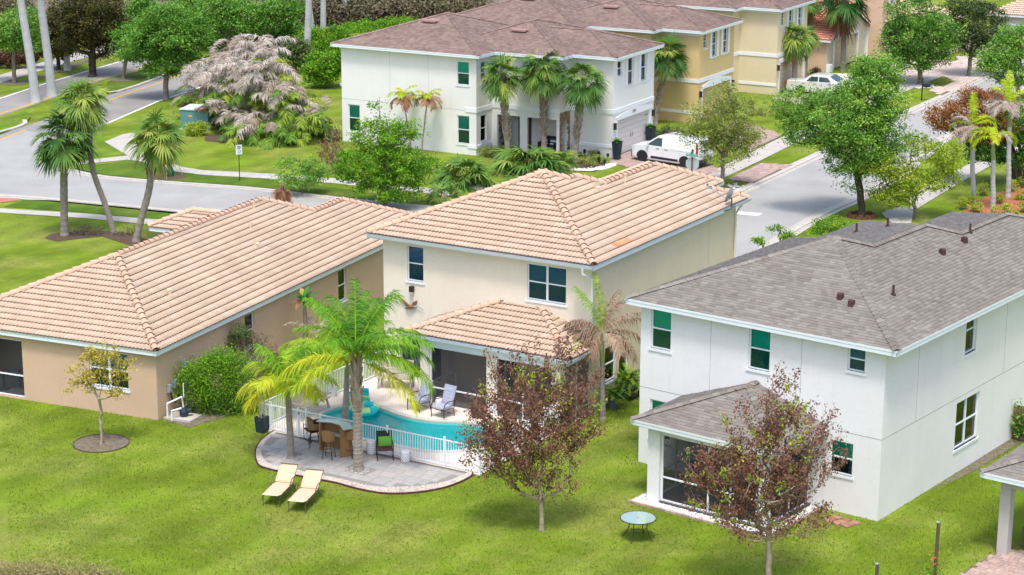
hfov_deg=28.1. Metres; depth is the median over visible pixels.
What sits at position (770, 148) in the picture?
street sidewalk
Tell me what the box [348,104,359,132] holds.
window
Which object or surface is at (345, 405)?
feather palm
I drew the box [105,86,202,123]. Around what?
road line
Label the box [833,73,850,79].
white stone bed
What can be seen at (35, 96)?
royal palm
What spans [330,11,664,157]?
street house
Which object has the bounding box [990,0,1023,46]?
house
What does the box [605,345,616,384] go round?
window
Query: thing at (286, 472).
sun lounger
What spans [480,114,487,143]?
window
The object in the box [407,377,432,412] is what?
patio armchair
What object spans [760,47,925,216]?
street tree
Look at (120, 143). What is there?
corner path
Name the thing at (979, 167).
sidewalk
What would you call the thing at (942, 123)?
tree
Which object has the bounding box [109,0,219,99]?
boulevard tree
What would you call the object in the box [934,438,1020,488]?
side bed
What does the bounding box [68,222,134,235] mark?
weeds
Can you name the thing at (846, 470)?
window
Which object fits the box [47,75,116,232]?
fan palm
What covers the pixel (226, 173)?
sidewalk
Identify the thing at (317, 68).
shrub
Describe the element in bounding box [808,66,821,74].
shrub
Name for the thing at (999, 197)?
croton
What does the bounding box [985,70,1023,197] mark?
feather palm
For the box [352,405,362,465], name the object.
palm trunk
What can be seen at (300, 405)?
garden bench
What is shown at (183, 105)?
hedge
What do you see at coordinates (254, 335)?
twiggy shrub
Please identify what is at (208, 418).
shrub bed
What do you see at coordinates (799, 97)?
driveway
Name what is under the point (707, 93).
garage door
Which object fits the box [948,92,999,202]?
feather palm
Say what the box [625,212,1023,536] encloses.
shingle roof house
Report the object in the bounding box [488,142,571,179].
fan palm shrub
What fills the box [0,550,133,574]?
dry grass
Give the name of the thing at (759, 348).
window
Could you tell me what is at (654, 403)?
window
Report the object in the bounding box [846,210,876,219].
tree brick ring
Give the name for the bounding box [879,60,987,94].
driveway
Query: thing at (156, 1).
scrub ground
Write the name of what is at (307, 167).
street tree
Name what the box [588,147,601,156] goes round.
shrub
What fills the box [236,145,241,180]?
speed sign
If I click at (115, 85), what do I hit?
median grass
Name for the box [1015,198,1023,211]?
croton
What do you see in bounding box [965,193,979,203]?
croton
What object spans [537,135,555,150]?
porch bench
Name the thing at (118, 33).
boulevard tree
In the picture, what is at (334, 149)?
red tree
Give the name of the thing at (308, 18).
royal palm
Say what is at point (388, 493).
patio edging
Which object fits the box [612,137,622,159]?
planter
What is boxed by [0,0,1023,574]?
ground
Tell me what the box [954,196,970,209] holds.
croton
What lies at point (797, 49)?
fan palm
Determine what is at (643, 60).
window
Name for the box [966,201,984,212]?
croton
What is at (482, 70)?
window
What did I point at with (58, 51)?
boulevard tree
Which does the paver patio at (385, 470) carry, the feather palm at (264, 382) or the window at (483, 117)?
the feather palm at (264, 382)
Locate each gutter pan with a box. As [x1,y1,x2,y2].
[0,86,1023,249]
[68,61,1023,208]
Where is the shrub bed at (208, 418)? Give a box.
[165,368,262,427]
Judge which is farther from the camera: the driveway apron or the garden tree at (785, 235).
the driveway apron
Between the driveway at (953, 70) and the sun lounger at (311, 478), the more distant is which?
the driveway at (953, 70)
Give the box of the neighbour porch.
[978,444,1023,554]
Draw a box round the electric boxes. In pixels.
[166,354,194,403]
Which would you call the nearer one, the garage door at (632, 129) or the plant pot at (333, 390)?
the plant pot at (333, 390)
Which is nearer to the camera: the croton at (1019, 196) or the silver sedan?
the croton at (1019, 196)
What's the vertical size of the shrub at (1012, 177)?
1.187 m
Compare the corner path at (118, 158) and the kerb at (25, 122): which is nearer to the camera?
the corner path at (118, 158)
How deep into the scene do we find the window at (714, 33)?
137.99 m
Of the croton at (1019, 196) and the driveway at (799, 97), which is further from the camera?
the driveway at (799, 97)
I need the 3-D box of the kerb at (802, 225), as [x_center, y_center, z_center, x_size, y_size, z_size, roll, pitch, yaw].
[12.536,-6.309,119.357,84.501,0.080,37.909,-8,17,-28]
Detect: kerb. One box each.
[0,88,1023,245]
[0,119,27,132]
[69,58,1023,207]
[106,63,188,93]
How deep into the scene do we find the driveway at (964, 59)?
164.04 m
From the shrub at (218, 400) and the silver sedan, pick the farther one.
the silver sedan
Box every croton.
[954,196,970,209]
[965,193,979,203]
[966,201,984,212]
[976,182,988,195]
[988,203,1002,213]
[990,193,1005,203]
[1000,200,1013,212]
[1005,179,1019,191]
[1011,187,1023,199]
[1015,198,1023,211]
[1016,176,1023,187]
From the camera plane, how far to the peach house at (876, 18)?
165.26 m
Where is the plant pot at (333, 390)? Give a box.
[328,386,336,396]
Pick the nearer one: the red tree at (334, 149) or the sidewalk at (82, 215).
the sidewalk at (82, 215)
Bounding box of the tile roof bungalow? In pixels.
[0,196,414,419]
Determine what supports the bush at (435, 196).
on the ground at (28, 252)
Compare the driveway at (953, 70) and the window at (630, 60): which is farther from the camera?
the driveway at (953, 70)
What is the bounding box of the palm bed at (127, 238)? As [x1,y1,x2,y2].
[45,230,145,244]
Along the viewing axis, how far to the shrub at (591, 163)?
122.73 m
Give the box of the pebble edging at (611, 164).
[563,161,615,170]
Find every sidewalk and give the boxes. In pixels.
[0,45,116,82]
[0,208,156,223]
[176,167,451,195]
[709,49,1008,177]
[910,144,1023,210]
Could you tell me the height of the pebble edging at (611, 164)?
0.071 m
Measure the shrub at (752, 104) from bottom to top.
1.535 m
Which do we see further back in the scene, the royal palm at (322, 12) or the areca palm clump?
the royal palm at (322, 12)
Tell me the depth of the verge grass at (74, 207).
111.33 m
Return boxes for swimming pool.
[314,404,491,452]
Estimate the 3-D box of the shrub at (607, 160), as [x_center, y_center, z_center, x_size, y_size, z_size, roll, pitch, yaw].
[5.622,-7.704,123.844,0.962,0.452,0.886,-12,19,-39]
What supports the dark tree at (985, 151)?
on the ground at (28, 252)
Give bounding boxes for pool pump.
[164,383,201,422]
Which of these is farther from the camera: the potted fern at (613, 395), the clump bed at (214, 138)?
the clump bed at (214, 138)
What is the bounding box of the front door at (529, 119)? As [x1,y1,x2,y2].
[518,116,531,148]
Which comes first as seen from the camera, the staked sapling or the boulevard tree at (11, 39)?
the staked sapling
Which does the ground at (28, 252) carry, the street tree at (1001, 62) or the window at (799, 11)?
the street tree at (1001, 62)
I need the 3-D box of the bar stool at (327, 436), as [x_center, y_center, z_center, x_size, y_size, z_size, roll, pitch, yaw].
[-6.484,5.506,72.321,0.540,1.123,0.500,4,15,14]
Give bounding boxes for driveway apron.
[728,163,792,182]
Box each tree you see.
[0,0,37,18]
[0,2,50,82]
[34,8,81,69]
[45,0,135,76]
[61,340,141,443]
[104,18,147,78]
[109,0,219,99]
[173,0,212,48]
[188,0,257,52]
[240,0,305,48]
[269,153,332,193]
[273,36,317,72]
[315,126,348,172]
[326,97,444,205]
[450,328,608,530]
[675,78,767,187]
[677,360,851,574]
[749,235,768,247]
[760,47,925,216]
[765,223,799,240]
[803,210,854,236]
[855,130,970,218]
[873,0,968,84]
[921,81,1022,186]
[938,0,1013,75]
[955,99,1023,184]
[968,22,1023,99]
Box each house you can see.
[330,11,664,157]
[366,160,751,423]
[456,0,743,122]
[594,0,815,94]
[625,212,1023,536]
[808,1,870,72]
[818,0,965,60]
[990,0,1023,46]
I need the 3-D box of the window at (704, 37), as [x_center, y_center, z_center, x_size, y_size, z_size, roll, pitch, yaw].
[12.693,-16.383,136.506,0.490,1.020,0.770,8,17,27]
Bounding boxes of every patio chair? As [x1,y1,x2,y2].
[303,417,325,442]
[376,430,393,460]
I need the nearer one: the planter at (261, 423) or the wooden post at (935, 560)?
the wooden post at (935, 560)
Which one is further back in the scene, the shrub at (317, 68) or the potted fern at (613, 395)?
the shrub at (317, 68)
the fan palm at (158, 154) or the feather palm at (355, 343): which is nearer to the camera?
the feather palm at (355, 343)
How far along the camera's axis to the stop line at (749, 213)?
110.68 m
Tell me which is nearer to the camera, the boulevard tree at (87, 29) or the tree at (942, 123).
the tree at (942, 123)
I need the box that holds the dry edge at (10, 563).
[0,561,101,574]
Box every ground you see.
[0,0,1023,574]
[2,0,503,29]
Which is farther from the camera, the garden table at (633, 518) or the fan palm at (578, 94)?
the fan palm at (578, 94)
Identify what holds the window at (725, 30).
in the street house at (707, 37)
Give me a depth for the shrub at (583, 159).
123.72 m
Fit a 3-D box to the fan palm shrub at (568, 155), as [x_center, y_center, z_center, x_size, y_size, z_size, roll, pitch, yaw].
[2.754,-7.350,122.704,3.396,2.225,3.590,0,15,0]
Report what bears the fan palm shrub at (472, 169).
on the ground at (28, 252)
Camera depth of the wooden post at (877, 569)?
60.32 m
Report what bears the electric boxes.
attached to the tile roof bungalow
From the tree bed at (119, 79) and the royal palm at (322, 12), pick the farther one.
the royal palm at (322, 12)
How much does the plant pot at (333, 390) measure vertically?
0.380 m
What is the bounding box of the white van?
[631,130,713,167]
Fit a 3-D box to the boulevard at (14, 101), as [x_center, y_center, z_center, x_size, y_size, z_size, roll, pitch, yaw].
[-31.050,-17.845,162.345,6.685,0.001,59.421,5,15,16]
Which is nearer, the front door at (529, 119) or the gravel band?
the gravel band
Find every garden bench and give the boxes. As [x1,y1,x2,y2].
[291,380,330,420]
[377,358,413,388]
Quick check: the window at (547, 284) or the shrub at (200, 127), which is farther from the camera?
the shrub at (200, 127)
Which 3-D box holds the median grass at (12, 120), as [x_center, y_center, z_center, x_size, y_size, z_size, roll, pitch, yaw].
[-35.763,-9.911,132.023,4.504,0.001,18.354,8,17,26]
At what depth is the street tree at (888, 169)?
108.67 m
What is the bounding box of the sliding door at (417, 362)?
[401,327,419,378]
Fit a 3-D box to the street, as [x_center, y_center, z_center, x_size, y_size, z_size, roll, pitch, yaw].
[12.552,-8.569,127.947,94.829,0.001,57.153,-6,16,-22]
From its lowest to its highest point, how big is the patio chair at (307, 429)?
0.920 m
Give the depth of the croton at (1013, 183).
116.20 m
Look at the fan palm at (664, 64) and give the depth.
135.12 m
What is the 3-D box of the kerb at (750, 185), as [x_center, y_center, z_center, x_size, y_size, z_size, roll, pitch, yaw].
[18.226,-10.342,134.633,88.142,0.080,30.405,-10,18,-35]
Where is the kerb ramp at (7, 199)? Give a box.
[0,198,17,202]
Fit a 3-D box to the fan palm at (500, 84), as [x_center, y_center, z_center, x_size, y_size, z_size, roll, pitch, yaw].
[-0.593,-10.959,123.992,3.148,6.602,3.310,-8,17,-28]
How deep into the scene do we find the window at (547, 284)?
77.56 m
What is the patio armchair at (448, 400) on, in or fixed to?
on the pool deck
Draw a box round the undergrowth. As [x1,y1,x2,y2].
[122,0,317,46]
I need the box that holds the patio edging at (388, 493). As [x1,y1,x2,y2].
[255,430,472,494]
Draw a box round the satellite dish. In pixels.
[708,185,732,211]
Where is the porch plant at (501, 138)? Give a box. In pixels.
[499,115,511,145]
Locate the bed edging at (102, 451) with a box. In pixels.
[72,433,129,452]
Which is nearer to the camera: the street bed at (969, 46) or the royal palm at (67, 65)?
the royal palm at (67, 65)
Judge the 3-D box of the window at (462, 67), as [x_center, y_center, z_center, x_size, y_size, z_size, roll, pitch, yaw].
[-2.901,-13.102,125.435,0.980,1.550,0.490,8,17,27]
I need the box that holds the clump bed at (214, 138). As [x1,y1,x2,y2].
[205,133,324,144]
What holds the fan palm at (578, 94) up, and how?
on the garden bed at (582, 166)
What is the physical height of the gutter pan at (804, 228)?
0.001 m
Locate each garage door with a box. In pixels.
[618,110,646,152]
[702,80,727,117]
[779,61,800,91]
[834,34,854,67]
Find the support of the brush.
on the scrub ground at (156, 1)
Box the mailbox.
[921,78,930,99]
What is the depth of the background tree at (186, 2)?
167.92 m
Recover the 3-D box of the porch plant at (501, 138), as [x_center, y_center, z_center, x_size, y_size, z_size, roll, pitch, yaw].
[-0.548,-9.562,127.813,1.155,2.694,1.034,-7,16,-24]
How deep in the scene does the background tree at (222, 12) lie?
166.07 m
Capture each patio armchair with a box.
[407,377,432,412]
[431,384,456,418]
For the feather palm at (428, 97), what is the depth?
125.27 m
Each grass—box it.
[0,109,30,132]
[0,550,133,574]
[5,199,176,218]
[76,160,400,202]
[79,123,125,156]
[107,37,248,92]
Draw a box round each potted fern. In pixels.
[599,384,629,408]
[613,363,639,400]
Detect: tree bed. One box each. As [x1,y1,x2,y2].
[0,80,28,84]
[44,68,72,71]
[74,434,128,451]
[110,77,136,81]
[155,173,187,179]
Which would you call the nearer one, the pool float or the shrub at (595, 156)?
the pool float
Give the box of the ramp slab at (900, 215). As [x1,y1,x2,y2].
[881,205,912,222]
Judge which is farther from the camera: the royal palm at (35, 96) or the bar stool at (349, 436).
the royal palm at (35, 96)
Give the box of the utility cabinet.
[179,104,218,130]
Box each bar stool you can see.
[306,417,318,447]
[321,430,335,458]
[346,430,352,458]
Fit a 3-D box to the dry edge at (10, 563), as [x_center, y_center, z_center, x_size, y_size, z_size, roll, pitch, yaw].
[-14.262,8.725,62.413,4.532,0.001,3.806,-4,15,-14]
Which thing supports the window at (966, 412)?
in the shingle roof house at (901, 345)
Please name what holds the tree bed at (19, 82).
on the ground at (28, 252)
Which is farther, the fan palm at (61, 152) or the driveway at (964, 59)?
the driveway at (964, 59)
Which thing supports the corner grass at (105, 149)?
on the ground at (28, 252)
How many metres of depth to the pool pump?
76.67 m
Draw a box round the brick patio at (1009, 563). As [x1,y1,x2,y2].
[959,549,1023,574]
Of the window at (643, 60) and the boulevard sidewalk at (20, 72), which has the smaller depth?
the window at (643, 60)
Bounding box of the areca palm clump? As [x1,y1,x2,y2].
[170,33,341,149]
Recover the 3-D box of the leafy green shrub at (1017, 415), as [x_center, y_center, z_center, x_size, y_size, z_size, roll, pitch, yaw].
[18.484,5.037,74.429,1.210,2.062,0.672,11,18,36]
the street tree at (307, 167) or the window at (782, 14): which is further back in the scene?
the window at (782, 14)
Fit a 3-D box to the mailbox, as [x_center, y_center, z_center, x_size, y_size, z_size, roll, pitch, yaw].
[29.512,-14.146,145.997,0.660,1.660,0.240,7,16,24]
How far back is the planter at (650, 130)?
129.44 m
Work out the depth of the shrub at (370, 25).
180.53 m
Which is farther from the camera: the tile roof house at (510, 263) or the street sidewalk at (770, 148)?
the street sidewalk at (770, 148)
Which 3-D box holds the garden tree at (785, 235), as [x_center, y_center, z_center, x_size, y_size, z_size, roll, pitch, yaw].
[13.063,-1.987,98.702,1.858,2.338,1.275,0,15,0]
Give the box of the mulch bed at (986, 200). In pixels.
[963,187,1023,214]
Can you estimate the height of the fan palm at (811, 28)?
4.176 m
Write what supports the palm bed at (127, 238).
on the ground at (28, 252)
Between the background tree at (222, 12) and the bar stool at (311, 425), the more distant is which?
the background tree at (222, 12)
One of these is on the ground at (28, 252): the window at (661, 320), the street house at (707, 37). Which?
the street house at (707, 37)
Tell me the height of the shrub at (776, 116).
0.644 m
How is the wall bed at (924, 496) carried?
on the ground at (28, 252)
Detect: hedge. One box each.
[0,49,43,68]
[177,99,199,107]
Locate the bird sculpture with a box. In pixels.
[399,296,423,309]
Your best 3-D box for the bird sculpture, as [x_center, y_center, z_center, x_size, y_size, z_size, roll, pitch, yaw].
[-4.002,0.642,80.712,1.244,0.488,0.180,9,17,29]
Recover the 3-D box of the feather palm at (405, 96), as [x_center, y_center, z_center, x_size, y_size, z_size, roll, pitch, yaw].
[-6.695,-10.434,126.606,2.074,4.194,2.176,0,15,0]
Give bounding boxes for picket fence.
[261,352,554,473]
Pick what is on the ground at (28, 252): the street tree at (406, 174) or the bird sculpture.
the street tree at (406, 174)
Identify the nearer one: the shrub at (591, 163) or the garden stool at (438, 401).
the garden stool at (438, 401)
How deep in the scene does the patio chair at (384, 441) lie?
72.47 m
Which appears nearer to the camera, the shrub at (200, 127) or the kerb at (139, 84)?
the shrub at (200, 127)
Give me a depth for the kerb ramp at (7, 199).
113.39 m
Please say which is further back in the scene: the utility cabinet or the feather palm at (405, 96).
the utility cabinet
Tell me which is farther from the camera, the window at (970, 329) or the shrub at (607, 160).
the shrub at (607, 160)
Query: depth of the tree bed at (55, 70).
158.11 m
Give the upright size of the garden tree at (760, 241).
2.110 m
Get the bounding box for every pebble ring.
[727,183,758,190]
[899,83,936,88]
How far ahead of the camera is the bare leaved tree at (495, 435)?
64.83 m
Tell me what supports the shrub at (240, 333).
on the shrub bed at (208, 418)
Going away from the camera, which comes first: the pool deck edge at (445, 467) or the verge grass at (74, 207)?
the pool deck edge at (445, 467)
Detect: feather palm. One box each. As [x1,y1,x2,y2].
[234,343,339,458]
[274,278,434,471]
[277,290,419,421]
[387,85,419,144]
[410,88,442,154]
[563,272,640,419]
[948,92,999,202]
[969,126,1019,209]
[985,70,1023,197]
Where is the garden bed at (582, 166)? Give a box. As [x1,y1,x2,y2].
[490,156,609,171]
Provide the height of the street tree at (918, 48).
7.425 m
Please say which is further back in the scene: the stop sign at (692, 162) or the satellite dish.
the stop sign at (692, 162)
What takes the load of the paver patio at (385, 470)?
on the ground at (28, 252)
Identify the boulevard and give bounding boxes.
[0,34,286,145]
[0,44,191,115]
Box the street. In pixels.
[0,64,1023,256]
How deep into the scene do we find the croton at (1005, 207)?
110.55 m
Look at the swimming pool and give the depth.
76.78 m
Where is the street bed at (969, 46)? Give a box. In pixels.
[953,31,990,52]
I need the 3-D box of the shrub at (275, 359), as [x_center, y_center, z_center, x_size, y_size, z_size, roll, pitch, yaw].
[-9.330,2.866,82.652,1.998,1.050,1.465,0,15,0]
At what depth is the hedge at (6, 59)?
158.69 m
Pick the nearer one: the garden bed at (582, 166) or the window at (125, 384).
the window at (125, 384)
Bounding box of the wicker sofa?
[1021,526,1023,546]
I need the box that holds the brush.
[288,0,495,25]
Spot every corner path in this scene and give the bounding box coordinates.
[73,155,181,170]
[105,133,143,156]
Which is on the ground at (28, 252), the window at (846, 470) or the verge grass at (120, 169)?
the verge grass at (120, 169)
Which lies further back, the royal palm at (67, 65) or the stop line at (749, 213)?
the royal palm at (67, 65)
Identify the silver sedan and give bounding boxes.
[786,72,856,93]
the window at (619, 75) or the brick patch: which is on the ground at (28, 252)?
the brick patch
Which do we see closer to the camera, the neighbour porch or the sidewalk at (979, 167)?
the neighbour porch
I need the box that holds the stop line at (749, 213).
[737,212,761,215]
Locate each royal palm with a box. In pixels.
[17,0,41,102]
[37,0,57,96]
[59,0,71,70]
[304,0,311,60]
[320,0,325,35]
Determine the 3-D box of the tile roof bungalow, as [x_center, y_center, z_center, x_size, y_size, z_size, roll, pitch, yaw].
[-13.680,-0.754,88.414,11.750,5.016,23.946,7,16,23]
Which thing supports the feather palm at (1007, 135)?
on the mulch bed at (986, 200)
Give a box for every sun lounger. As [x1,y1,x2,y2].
[262,463,297,506]
[287,468,323,512]
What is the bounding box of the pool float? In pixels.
[349,388,379,416]
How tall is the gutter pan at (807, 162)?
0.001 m
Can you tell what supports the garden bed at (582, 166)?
on the ground at (28, 252)
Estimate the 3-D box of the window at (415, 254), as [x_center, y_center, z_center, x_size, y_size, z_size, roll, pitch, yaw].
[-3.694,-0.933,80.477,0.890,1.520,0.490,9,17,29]
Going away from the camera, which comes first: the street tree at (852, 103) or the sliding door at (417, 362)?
the sliding door at (417, 362)
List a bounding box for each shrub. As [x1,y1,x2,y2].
[167,338,271,417]
[183,120,210,136]
[224,322,251,381]
[229,320,280,377]
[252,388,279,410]
[259,350,296,372]
[292,21,366,51]
[298,42,340,88]
[339,12,416,32]
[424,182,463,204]
[425,152,499,192]
[477,144,511,156]
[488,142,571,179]
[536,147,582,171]
[577,153,591,163]
[583,158,598,166]
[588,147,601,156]
[591,153,601,161]
[597,156,612,163]
[655,124,683,136]
[721,95,780,116]
[773,111,783,119]
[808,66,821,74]
[1009,399,1023,443]
[1011,164,1023,182]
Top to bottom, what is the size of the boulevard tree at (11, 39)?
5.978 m
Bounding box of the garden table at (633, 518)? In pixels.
[620,511,656,543]
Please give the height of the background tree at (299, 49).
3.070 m
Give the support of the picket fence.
on the pool deck
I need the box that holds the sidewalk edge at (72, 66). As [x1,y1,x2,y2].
[25,51,115,80]
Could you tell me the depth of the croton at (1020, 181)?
117.33 m
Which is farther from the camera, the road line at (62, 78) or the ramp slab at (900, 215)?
the road line at (62, 78)
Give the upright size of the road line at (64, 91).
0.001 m
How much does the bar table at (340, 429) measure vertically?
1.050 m
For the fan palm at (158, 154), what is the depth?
102.24 m
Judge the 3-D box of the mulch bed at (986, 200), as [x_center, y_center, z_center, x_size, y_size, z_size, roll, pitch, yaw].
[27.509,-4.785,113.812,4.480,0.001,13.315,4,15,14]
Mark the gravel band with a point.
(355, 484)
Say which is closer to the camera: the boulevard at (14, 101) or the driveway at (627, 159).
the driveway at (627, 159)
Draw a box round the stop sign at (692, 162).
[686,149,698,170]
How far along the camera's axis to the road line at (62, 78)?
154.88 m
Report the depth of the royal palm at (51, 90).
145.72 m
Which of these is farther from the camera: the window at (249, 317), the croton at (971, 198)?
the croton at (971, 198)
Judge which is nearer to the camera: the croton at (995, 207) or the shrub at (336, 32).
the croton at (995, 207)
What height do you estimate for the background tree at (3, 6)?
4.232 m
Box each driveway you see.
[608,150,720,174]
[721,119,780,151]
[773,90,841,107]
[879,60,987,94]
[956,56,993,72]
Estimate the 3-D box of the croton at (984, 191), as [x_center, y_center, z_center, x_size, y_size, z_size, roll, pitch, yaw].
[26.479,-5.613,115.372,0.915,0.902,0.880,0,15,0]
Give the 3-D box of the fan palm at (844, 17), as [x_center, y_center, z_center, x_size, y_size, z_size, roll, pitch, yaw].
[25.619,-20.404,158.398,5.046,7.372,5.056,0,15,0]
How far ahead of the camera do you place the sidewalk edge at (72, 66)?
161.12 m
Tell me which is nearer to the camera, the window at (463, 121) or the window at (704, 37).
the window at (463, 121)
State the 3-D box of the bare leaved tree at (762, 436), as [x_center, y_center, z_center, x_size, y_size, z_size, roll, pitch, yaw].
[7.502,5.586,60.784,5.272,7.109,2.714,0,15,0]
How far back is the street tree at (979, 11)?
155.17 m
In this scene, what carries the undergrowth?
on the ground at (28, 252)
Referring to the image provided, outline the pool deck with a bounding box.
[269,373,579,474]
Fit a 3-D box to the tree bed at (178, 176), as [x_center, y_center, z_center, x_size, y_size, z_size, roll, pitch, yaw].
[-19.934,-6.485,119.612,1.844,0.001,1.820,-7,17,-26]
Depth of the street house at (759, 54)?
148.24 m
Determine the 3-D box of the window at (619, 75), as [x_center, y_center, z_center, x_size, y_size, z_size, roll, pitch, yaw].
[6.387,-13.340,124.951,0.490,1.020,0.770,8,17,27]
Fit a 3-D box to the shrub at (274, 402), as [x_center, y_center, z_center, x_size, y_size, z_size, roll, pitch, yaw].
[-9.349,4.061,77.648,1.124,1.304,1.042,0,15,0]
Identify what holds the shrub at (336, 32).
on the ground at (28, 252)
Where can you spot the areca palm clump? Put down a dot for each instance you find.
(261, 109)
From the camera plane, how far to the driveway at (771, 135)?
132.33 m
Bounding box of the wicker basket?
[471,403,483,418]
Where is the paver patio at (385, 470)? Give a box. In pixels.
[257,431,475,486]
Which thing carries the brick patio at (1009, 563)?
on the ground at (28, 252)
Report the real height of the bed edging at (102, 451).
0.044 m
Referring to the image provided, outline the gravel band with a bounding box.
[257,446,462,491]
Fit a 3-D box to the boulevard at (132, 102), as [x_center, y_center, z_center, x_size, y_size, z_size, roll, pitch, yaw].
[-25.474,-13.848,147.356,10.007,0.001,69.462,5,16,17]
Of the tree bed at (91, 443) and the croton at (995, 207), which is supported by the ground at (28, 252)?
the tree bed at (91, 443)
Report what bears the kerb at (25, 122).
on the ground at (28, 252)
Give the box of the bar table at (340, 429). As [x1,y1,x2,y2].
[315,418,352,456]
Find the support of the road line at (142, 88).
on the boulevard at (132, 102)
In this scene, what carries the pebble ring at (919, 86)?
on the ground at (28, 252)
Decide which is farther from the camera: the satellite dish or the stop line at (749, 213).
the stop line at (749, 213)
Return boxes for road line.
[0,60,123,98]
[0,64,148,113]
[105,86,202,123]
[110,70,190,99]
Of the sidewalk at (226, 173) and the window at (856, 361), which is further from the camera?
the sidewalk at (226, 173)
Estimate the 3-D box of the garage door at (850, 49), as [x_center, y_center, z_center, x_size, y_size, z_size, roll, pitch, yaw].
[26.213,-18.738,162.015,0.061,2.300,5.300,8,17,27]
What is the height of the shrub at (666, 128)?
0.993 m
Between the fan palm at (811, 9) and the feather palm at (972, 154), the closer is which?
the feather palm at (972, 154)
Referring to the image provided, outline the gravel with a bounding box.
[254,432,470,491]
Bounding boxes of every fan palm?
[28,107,101,236]
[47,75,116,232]
[121,107,187,242]
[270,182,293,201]
[478,51,527,148]
[514,49,570,151]
[554,56,612,161]
[651,31,691,124]
[781,21,817,90]
[805,24,821,76]
[807,0,823,25]
[814,0,874,71]
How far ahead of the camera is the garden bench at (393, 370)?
80.44 m
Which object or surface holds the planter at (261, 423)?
on the ground at (28, 252)
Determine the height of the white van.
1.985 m
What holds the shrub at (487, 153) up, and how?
on the garden bed at (582, 166)
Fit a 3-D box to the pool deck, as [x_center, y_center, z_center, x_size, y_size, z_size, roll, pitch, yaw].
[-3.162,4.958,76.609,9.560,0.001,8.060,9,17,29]
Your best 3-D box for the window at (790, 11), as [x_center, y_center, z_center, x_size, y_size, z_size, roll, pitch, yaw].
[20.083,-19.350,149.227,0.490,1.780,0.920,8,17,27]
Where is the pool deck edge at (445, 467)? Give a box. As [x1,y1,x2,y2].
[268,412,590,475]
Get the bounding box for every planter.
[250,374,269,433]
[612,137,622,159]
[646,123,655,140]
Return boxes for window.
[88,349,129,392]
[245,312,254,351]
[338,268,347,303]
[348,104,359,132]
[405,245,424,284]
[456,61,469,86]
[456,115,469,145]
[480,62,484,85]
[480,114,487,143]
[525,263,566,307]
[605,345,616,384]
[617,61,622,77]
[628,57,633,86]
[640,53,646,82]
[647,399,666,439]
[648,309,671,354]
[703,34,707,49]
[711,31,716,58]
[723,28,727,54]
[746,328,770,374]
[781,12,784,26]
[789,10,792,32]
[798,7,800,24]
[829,439,852,480]
[845,348,865,376]
[953,392,978,453]
[964,318,976,357]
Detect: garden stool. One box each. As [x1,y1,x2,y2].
[366,439,375,454]
[400,449,410,462]
[435,397,441,410]
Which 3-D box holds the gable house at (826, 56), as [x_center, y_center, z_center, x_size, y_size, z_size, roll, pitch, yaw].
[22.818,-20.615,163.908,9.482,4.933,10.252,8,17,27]
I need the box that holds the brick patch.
[822,515,860,527]
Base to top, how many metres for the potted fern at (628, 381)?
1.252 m
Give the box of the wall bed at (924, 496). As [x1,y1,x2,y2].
[883,472,971,520]
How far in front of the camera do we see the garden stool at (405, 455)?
72.00 m
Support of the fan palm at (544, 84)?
on the garden bed at (582, 166)
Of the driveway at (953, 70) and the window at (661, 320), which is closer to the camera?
the window at (661, 320)
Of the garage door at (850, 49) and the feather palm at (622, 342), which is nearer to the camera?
the feather palm at (622, 342)
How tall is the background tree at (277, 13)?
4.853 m
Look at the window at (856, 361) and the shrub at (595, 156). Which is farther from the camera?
the shrub at (595, 156)
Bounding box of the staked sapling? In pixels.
[150,106,185,178]
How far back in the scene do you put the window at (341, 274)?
89.31 m
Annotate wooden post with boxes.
[875,563,878,574]
[923,521,945,574]

